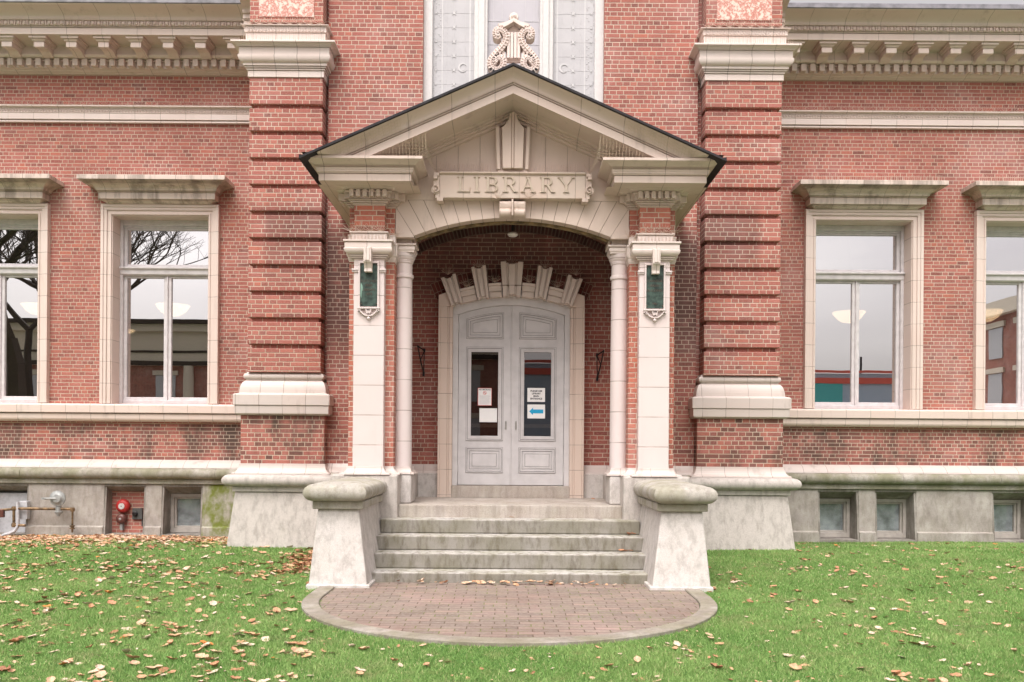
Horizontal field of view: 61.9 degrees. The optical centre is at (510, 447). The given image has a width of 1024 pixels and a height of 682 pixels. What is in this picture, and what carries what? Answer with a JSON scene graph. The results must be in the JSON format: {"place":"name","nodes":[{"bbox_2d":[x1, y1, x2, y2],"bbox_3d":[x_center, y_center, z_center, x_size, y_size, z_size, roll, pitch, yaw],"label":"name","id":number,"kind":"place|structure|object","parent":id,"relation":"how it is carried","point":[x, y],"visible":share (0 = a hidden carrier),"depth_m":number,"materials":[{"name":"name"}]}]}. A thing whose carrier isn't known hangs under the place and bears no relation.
{"place":"outdoors","nodes":[
{"label":"outdoors","id":0,"kind":"place"},
{"bbox_2d":[320,582,698,637],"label":"brick patio","id":1,"kind":"structure","parent":0,"point":[510,610],"depth_m":8.04,"materials":[{"name":"brick"}]},
{"bbox_2d":[0,534,1023,681],"bbox_3d":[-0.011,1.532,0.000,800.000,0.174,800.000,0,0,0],"label":"ground","id":2,"kind":"structure","parent":0,"point":[501,656],"depth_m":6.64,"materials":[{"name":"green plant"}]},
{"bbox_2d":[0,665,10,670],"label":"fallen leaf","id":3,"kind":"object","parent":2,"relation":"on","point":[3,668],"visible":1,"depth_m":5.72,"materials":[{"name":"orange plant"}]},
{"bbox_2d":[46,676,55,681],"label":"fallen leaf","id":4,"kind":"object","parent":2,"relation":"on","point":[51,679],"visible":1,"depth_m":5.44,"materials":[{"name":"beige plant"}]},
{"bbox_2d":[88,665,104,673],"bbox_3d":[-2.744,1.479,5.692,0.085,0.022,0.151,-5,11,39],"label":"fallen leaf","id":5,"kind":"object","parent":2,"relation":"on","point":[96,669],"visible":1,"depth_m":5.70,"materials":[{"name":"beige plant"}]},
{"bbox_2d":[95,670,106,677],"bbox_3d":[-2.664,1.487,5.561,0.077,0.020,0.137,-18,19,-31],"label":"fallen leaf","id":6,"kind":"object","parent":2,"relation":"on","point":[100,674],"visible":1,"depth_m":5.59,"materials":[{"name":"beige plant"}]},
{"bbox_2d":[107,600,116,603],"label":"fallen leaf","id":7,"kind":"object","parent":2,"relation":"on","point":[111,601],"visible":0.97,"depth_m":8.11,"materials":[{"name":"brown plant"}]},
{"bbox_2d":[125,654,140,657],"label":"fallen leaf","id":8,"kind":"object","parent":2,"relation":"on","point":[131,656],"visible":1,"depth_m":6.02,"materials":[{"name":"brown plant"}]},
{"bbox_2d":[128,660,139,664],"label":"fallen leaf","id":9,"kind":"object","parent":2,"relation":"on","point":[133,662],"visible":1,"depth_m":5.89,"materials":[{"name":"beige plant"}]},
{"bbox_2d":[136,618,145,624],"bbox_3d":[-3.116,1.471,7.202,0.088,0.023,0.156,-16,19,-14],"label":"fallen leaf","id":10,"kind":"object","parent":2,"relation":"on","point":[141,620],"visible":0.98,"depth_m":7.21,"materials":[{"name":"beige plant"}]},
{"bbox_2d":[145,664,162,669],"bbox_3d":[-2.416,1.481,5.737,0.148,0.027,0.073,0,-3,-25],"label":"fallen leaf","id":11,"kind":"object","parent":2,"relation":"on","point":[154,667],"visible":1,"depth_m":5.75,"materials":[{"name":"beige plant"}]},
{"bbox_2d":[148,673,160,676],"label":"fallen leaf","id":12,"kind":"object","parent":2,"relation":"on","point":[155,675],"visible":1,"depth_m":5.55,"materials":[{"name":"plant"}]},
{"bbox_2d":[158,667,168,672],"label":"fallen leaf","id":13,"kind":"object","parent":2,"relation":"on","point":[163,669],"visible":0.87,"depth_m":5.73,"materials":[{"name":"orange plant"}]},
{"bbox_2d":[168,633,181,636],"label":"fallen leaf","id":14,"kind":"object","parent":2,"relation":"on","point":[175,635],"visible":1,"depth_m":6.70,"materials":[{"name":"brown plant"}]},
{"bbox_2d":[194,653,208,657],"bbox_3d":[-2.208,1.482,6.070,0.150,0.022,0.085,5,10,26],"label":"fallen leaf","id":15,"kind":"object","parent":2,"relation":"on","point":[202,655],"visible":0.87,"depth_m":6.08,"materials":[{"name":"beige plant"}]},
{"bbox_2d":[210,661,218,666],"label":"fallen leaf","id":16,"kind":"object","parent":2,"relation":"on","point":[214,664],"visible":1,"depth_m":5.85,"materials":[{"name":"orange plant"}]},
{"bbox_2d":[237,642,248,645],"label":"fallen leaf","id":17,"kind":"object","parent":2,"relation":"on","point":[243,643],"visible":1,"depth_m":6.42,"materials":[{"name":"beige plant"}]},
{"bbox_2d":[257,678,270,681],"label":"fallen leaf","id":18,"kind":"object","parent":2,"relation":"on","point":[266,679],"visible":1,"depth_m":5.48,"materials":[{"name":"beige plant"}]},
{"bbox_2d":[285,607,296,611],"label":"fallen leaf","id":19,"kind":"object","parent":2,"relation":"on","point":[289,609],"visible":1,"depth_m":7.83,"materials":[{"name":"beige plant"}]},
{"bbox_2d":[296,641,305,645],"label":"fallen leaf","id":20,"kind":"object","parent":2,"relation":"on","point":[300,643],"visible":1,"depth_m":6.50,"materials":[{"name":"brown plant"}]},
{"bbox_2d":[295,649,308,652],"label":"fallen leaf","id":21,"kind":"object","parent":2,"relation":"on","point":[300,651],"visible":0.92,"depth_m":6.28,"materials":[{"name":"beige plant"}]},
{"bbox_2d":[301,586,717,646],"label":"patio kerb","id":22,"kind":"structure","parent":2,"relation":"on","point":[313,609],"depth_m":6.93,"materials":[{"name":"stone"}]},
{"bbox_2d":[0,0,1023,591],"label":"library building","id":23,"kind":"structure","parent":2,"relation":"on","point":[826,344],"depth_m":12.71,"materials":[{"name":"brick"}]},
{"bbox_2d":[0,501,29,535],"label":"meter box","id":24,"kind":"object","parent":23,"relation":"attached to","point":[22,514],"visible":0.98,"depth_m":14.84,"materials":[{"name":"grey metal"}]},
{"bbox_2d":[0,219,37,402],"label":"window","id":25,"kind":"structure","parent":23,"relation":"in","point":[18,237],"depth_m":15.52,"materials":[{"name":"glass"}]},
{"bbox_2d":[0,168,45,173],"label":"bird spikes","id":26,"kind":"object","parent":23,"relation":"on","point":[25,172],"visible":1,"depth_m":14.78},
{"bbox_2d":[0,491,74,532],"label":"gas pipe","id":27,"kind":"object","parent":23,"relation":"attached to","point":[57,499],"visible":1,"depth_m":14.75,"materials":[{"name":"grey metal"}]},
{"bbox_2d":[116,513,127,529],"bbox_3d":[-6.909,1.316,15.147,0.189,0.299,0.146,0,0,0],"label":"alarm bell","id":28,"kind":"object","parent":23,"relation":"attached to","point":[121,519],"visible":1,"depth_m":15.11,"materials":[{"name":"brown metal"}]},
{"bbox_2d":[116,499,129,512],"bbox_3d":[-6.885,1.035,15.147,0.246,0.246,0.146,0,0,0],"label":"alarm bell","id":29,"kind":"object","parent":23,"relation":"attached to","point":[122,505],"visible":1,"depth_m":15.10,"materials":[{"name":"red metal"}]},
{"bbox_2d":[2,98,249,105],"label":"bird spikes","id":30,"kind":"object","parent":23,"relation":"on","point":[150,104],"visible":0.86,"depth_m":15.11,"materials":[{"name":"silver metal"}]},
{"bbox_2d":[132,508,142,525],"bbox_3d":[-6.642,1.236,15.175,0.180,0.320,0.090,0,0,0],"label":"key box","id":31,"kind":"object","parent":23,"relation":"attached to","point":[137,513],"visible":0.98,"depth_m":15.17,"materials":[{"name":"black metal"}]},
{"bbox_2d":[83,168,220,174],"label":"bird spikes","id":32,"kind":"object","parent":23,"relation":"on","point":[154,170],"visible":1,"depth_m":14.78,"materials":[{"name":"silver metal"}]},
{"bbox_2d":[119,220,208,403],"bbox_3d":[-6.225,-2.440,15.475,1.695,3.347,0.190,0,0,0],"label":"window","id":33,"kind":"structure","parent":23,"relation":"in","point":[163,339],"depth_m":15.52,"materials":[{"name":"glass"}]},
{"bbox_2d":[170,494,200,532],"bbox_3d":[-5.772,1.175,15.365,0.641,0.694,0.170,0,0,0],"label":"basement window","id":34,"kind":"structure","parent":23,"relation":"in","point":[185,508],"depth_m":15.37,"materials":[{"name":"glass"}]},
{"bbox_2d":[241,32,325,39],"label":"bird spikes","id":35,"kind":"object","parent":23,"relation":"on","point":[283,36],"visible":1,"depth_m":12.34,"materials":[{"name":"silver metal"}]},
{"bbox_2d":[244,14,326,23],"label":"bird spikes","id":36,"kind":"object","parent":23,"relation":"on","point":[284,21],"visible":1,"depth_m":12.43,"materials":[{"name":"silver metal"}]},
{"bbox_2d":[360,263,376,305],"bbox_3d":[-1.792,-2.063,10.790,0.230,0.550,0.027,0,0,0],"label":"bronze plaque","id":37,"kind":"object","parent":23,"relation":"attached to","point":[368,289],"visible":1,"depth_m":10.79,"materials":[{"name":"green metal"}]},
{"bbox_2d":[343,221,402,235],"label":"bird spikes","id":38,"kind":"object","parent":23,"relation":"on","point":[372,227],"visible":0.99,"depth_m":10.77,"materials":[{"name":"silver metal"}]},
{"bbox_2d":[330,122,432,164],"bbox_3d":[-1.511,-3.733,10.350,1.365,0.412,0.451,0,0,-25],"label":"bird net","id":39,"kind":"object","parent":23,"relation":"attached to","point":[412,145],"visible":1,"depth_m":10.34,"materials":[{"name":"black plastic"}]},
{"bbox_2d":[348,234,418,248],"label":"bird spikes","id":40,"kind":"object","parent":23,"relation":"on","point":[379,238],"visible":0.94,"depth_m":10.70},
{"bbox_2d":[417,345,424,375],"bbox_3d":[-1.322,-1.286,12.624,0.046,0.446,0.199,0,0,25],"label":"wall hook","id":41,"kind":"object","parent":23,"relation":"attached to","point":[418,347],"depth_m":12.64,"materials":[{"name":"black metal"}]},
{"bbox_2d":[457,306,510,484],"bbox_3d":[-0.391,-0.776,12.624,0.785,2.652,0.091,0,0,0],"label":"door","id":42,"kind":"structure","parent":23,"relation":"in","point":[484,333],"depth_m":12.62,"materials":[{"name":"grey paint"}]},
{"bbox_2d":[479,408,496,421],"bbox_3d":[-0.332,-0.481,12.633,0.260,0.205,0.005,0,0,0],"label":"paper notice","id":43,"kind":"object","parent":42,"relation":"attached to","point":[487,414],"visible":1,"depth_m":12.63,"materials":[{"name":"paper"}]},
{"bbox_2d":[478,388,491,405],"bbox_3d":[-0.384,-0.753,12.633,0.205,0.260,0.005,0,0,0],"label":"paper sign","id":44,"kind":"object","parent":23,"relation":"attached to","point":[484,396],"visible":1,"depth_m":12.63,"materials":[{"name":"white paper"}]},
{"bbox_2d":[440,163,577,171],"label":"bird spikes","id":45,"kind":"object","parent":23,"relation":"on","point":[490,168],"visible":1,"depth_m":10.84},
{"bbox_2d":[441,257,577,286],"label":"bird spikes","id":46,"kind":"object","parent":23,"relation":"on","point":[545,266],"visible":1,"depth_m":12.45,"materials":[{"name":"silver metal"}]},
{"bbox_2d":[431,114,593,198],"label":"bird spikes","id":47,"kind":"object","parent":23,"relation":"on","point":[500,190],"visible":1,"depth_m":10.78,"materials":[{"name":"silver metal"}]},
{"bbox_2d":[507,225,517,236],"bbox_3d":[0.031,-3.139,11.750,0.150,0.473,0.150,0,0,0],"label":"ceiling light","id":48,"kind":"object","parent":23,"relation":"attached to","point":[512,233],"visible":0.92,"depth_m":11.72,"materials":[{"name":"white glass"}]},
{"bbox_2d":[423,0,603,102],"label":"window","id":49,"kind":"structure","parent":23,"relation":"in","point":[568,44],"depth_m":12.87,"materials":[{"name":"white paint"}]},
{"bbox_2d":[527,388,544,401],"bbox_3d":[0.378,-0.781,12.633,0.261,0.205,0.004,0,0,0],"label":"paper sign","id":50,"kind":"object","parent":23,"relation":"attached to","point":[535,394],"visible":1,"depth_m":12.63,"materials":[{"name":"white paper"}]},
{"bbox_2d":[527,404,544,417],"bbox_3d":[0.378,-0.536,12.633,0.261,0.205,0.004,0,0,0],"label":"paper sign","id":51,"kind":"object","parent":23,"relation":"attached to","point":[535,411],"visible":1,"depth_m":12.63,"materials":[{"name":"white paper"}]},
{"bbox_2d":[511,306,564,484],"bbox_3d":[0.402,-0.771,12.624,0.785,2.652,0.091,0,0,0],"label":"door","id":52,"kind":"structure","parent":23,"relation":"in","point":[537,334],"depth_m":12.62,"materials":[{"name":"grey paint"}]},
{"bbox_2d":[596,350,603,380],"bbox_3d":[1.319,-1.215,12.624,0.046,0.446,0.199,0,0,-25],"label":"wall hook","id":53,"kind":"object","parent":23,"relation":"attached to","point":[597,354],"depth_m":12.64,"materials":[{"name":"black metal"}]},
{"bbox_2d":[605,236,676,249],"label":"bird spikes","id":54,"kind":"object","parent":23,"relation":"on","point":[641,240],"visible":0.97,"depth_m":10.70,"materials":[{"name":"silver metal"}]},
{"bbox_2d":[592,121,697,167],"bbox_3d":[1.564,-3.710,10.349,1.366,0.412,0.448,0,0,25],"label":"bird net","id":55,"kind":"object","parent":23,"relation":"attached to","point":[609,153],"visible":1,"depth_m":10.34,"materials":[{"name":"black plastic"}]},
{"bbox_2d":[621,223,678,237],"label":"bird spikes","id":56,"kind":"object","parent":23,"relation":"on","point":[628,236],"visible":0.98,"depth_m":10.77,"materials":[{"name":"silver metal"}]},
{"bbox_2d":[646,265,663,308],"bbox_3d":[1.822,-2.037,10.790,0.230,0.550,0.027,0,0,0],"label":"bronze plaque","id":57,"kind":"object","parent":23,"relation":"attached to","point":[654,290],"visible":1,"depth_m":10.79,"materials":[{"name":"green metal"}]},
{"bbox_2d":[701,36,790,42],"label":"bird spikes","id":58,"kind":"object","parent":23,"relation":"on","point":[713,38],"visible":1,"depth_m":12.34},
{"bbox_2d":[704,18,788,27],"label":"bird spikes","id":59,"kind":"object","parent":23,"relation":"on","point":[746,25],"visible":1,"depth_m":12.43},
{"bbox_2d":[819,498,849,536],"bbox_3d":[5.754,1.259,15.365,0.641,0.694,0.170,0,0,0],"label":"basement window","id":60,"kind":"structure","parent":23,"relation":"in","point":[834,513],"depth_m":15.37,"materials":[{"name":"glass"}]},
{"bbox_2d":[814,225,904,409],"bbox_3d":[6.260,-2.348,15.475,1.695,3.347,0.190,0,0,0],"label":"window","id":61,"kind":"structure","parent":23,"relation":"in","point":[859,311],"depth_m":15.52,"materials":[{"name":"glass"}]},
{"bbox_2d":[815,174,941,179],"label":"bird spikes","id":62,"kind":"object","parent":23,"relation":"on","point":[870,177],"visible":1,"depth_m":14.77,"materials":[{"name":"silver metal"}]},
{"bbox_2d":[876,499,905,537],"bbox_3d":[6.760,1.266,15.365,0.650,0.694,0.170,0,0,0],"label":"basement window","id":63,"kind":"structure","parent":23,"relation":"in","point":[891,513],"depth_m":15.37,"materials":[{"name":"glass"}]},
{"bbox_2d":[781,103,1023,111],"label":"bird spikes","id":64,"kind":"object","parent":23,"relation":"on","point":[811,108],"visible":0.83,"depth_m":15.11,"materials":[{"name":"silver metal"}]},
{"bbox_2d":[979,175,1023,180],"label":"bird spikes","id":65,"kind":"object","parent":23,"relation":"on","point":[1002,177],"visible":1,"depth_m":14.77,"materials":[{"name":"silver metal"}]},
{"bbox_2d":[985,226,1023,409],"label":"window","id":66,"kind":"structure","parent":23,"relation":"in","point":[1004,354],"depth_m":15.52,"materials":[{"name":"glass"}]},
{"bbox_2d":[993,500,1020,538],"bbox_3d":[8.814,1.282,15.365,0.641,0.694,0.170,0,0,0],"label":"basement window","id":67,"kind":"structure","parent":23,"relation":"in","point":[1007,513],"depth_m":15.34,"materials":[{"name":"glass"}]},
{"bbox_2d":[0,498,1023,681],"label":"leaf litter","id":68,"kind":"object","parent":2,"relation":"on","point":[129,537],"visible":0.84,"depth_m":9.81,"materials":[{"name":"brown plant"}]},
{"bbox_2d":[634,656,640,661],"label":"fallen leaf","id":69,"kind":"object","parent":2,"relation":"on","point":[637,658],"visible":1,"depth_m":6.11,"materials":[{"name":"beige plant"}]},
{"bbox_2d":[710,663,724,667],"bbox_3d":[1.437,1.515,5.905,0.133,0.031,0.060,8,-1,44],"label":"fallen leaf","id":70,"kind":"object","parent":2,"relation":"on","point":[715,665],"visible":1,"depth_m":5.92,"materials":[{"name":"brown plant"}]},
{"bbox_2d":[789,663,801,669],"bbox_3d":[1.961,1.516,5.911,0.063,0.024,0.136,-20,18,-34],"label":"fallen leaf","id":71,"kind":"object","parent":2,"relation":"on","point":[795,665],"visible":1,"depth_m":5.91,"materials":[{"name":"beige plant"}]},
{"bbox_2d":[891,670,900,673],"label":"fallen leaf","id":72,"kind":"object","parent":2,"relation":"on","point":[895,671],"visible":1,"depth_m":5.77,"materials":[{"name":"orange plant"}]},
{"bbox_2d":[897,672,910,676],"bbox_3d":[2.623,1.523,5.714,0.127,0.019,0.071,-21,-1,44],"label":"fallen leaf","id":73,"kind":"object","parent":2,"relation":"on","point":[905,674],"visible":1,"depth_m":5.72,"materials":[{"name":"beige plant"}]},
{"bbox_2d":[937,619,946,624],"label":"fallen leaf","id":74,"kind":"object","parent":2,"relation":"on","point":[940,621],"visible":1,"depth_m":7.55,"materials":[{"name":"beige plant"}]},
{"bbox_2d":[939,677,947,681],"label":"fallen leaf","id":75,"kind":"object","parent":2,"relation":"on","point":[942,679],"visible":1,"depth_m":5.55,"materials":[{"name":"beige plant"}]},
{"bbox_2d":[949,672,961,675],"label":"fallen leaf","id":76,"kind":"object","parent":2,"relation":"on","point":[956,674],"visible":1,"depth_m":5.74,"materials":[{"name":"plant"}]},
{"bbox_2d":[789,0,1023,3],"label":"sky","id":77,"kind":"structure","parent":0,"point":[798,1],"materials":[{"name":"white"}]}
]}

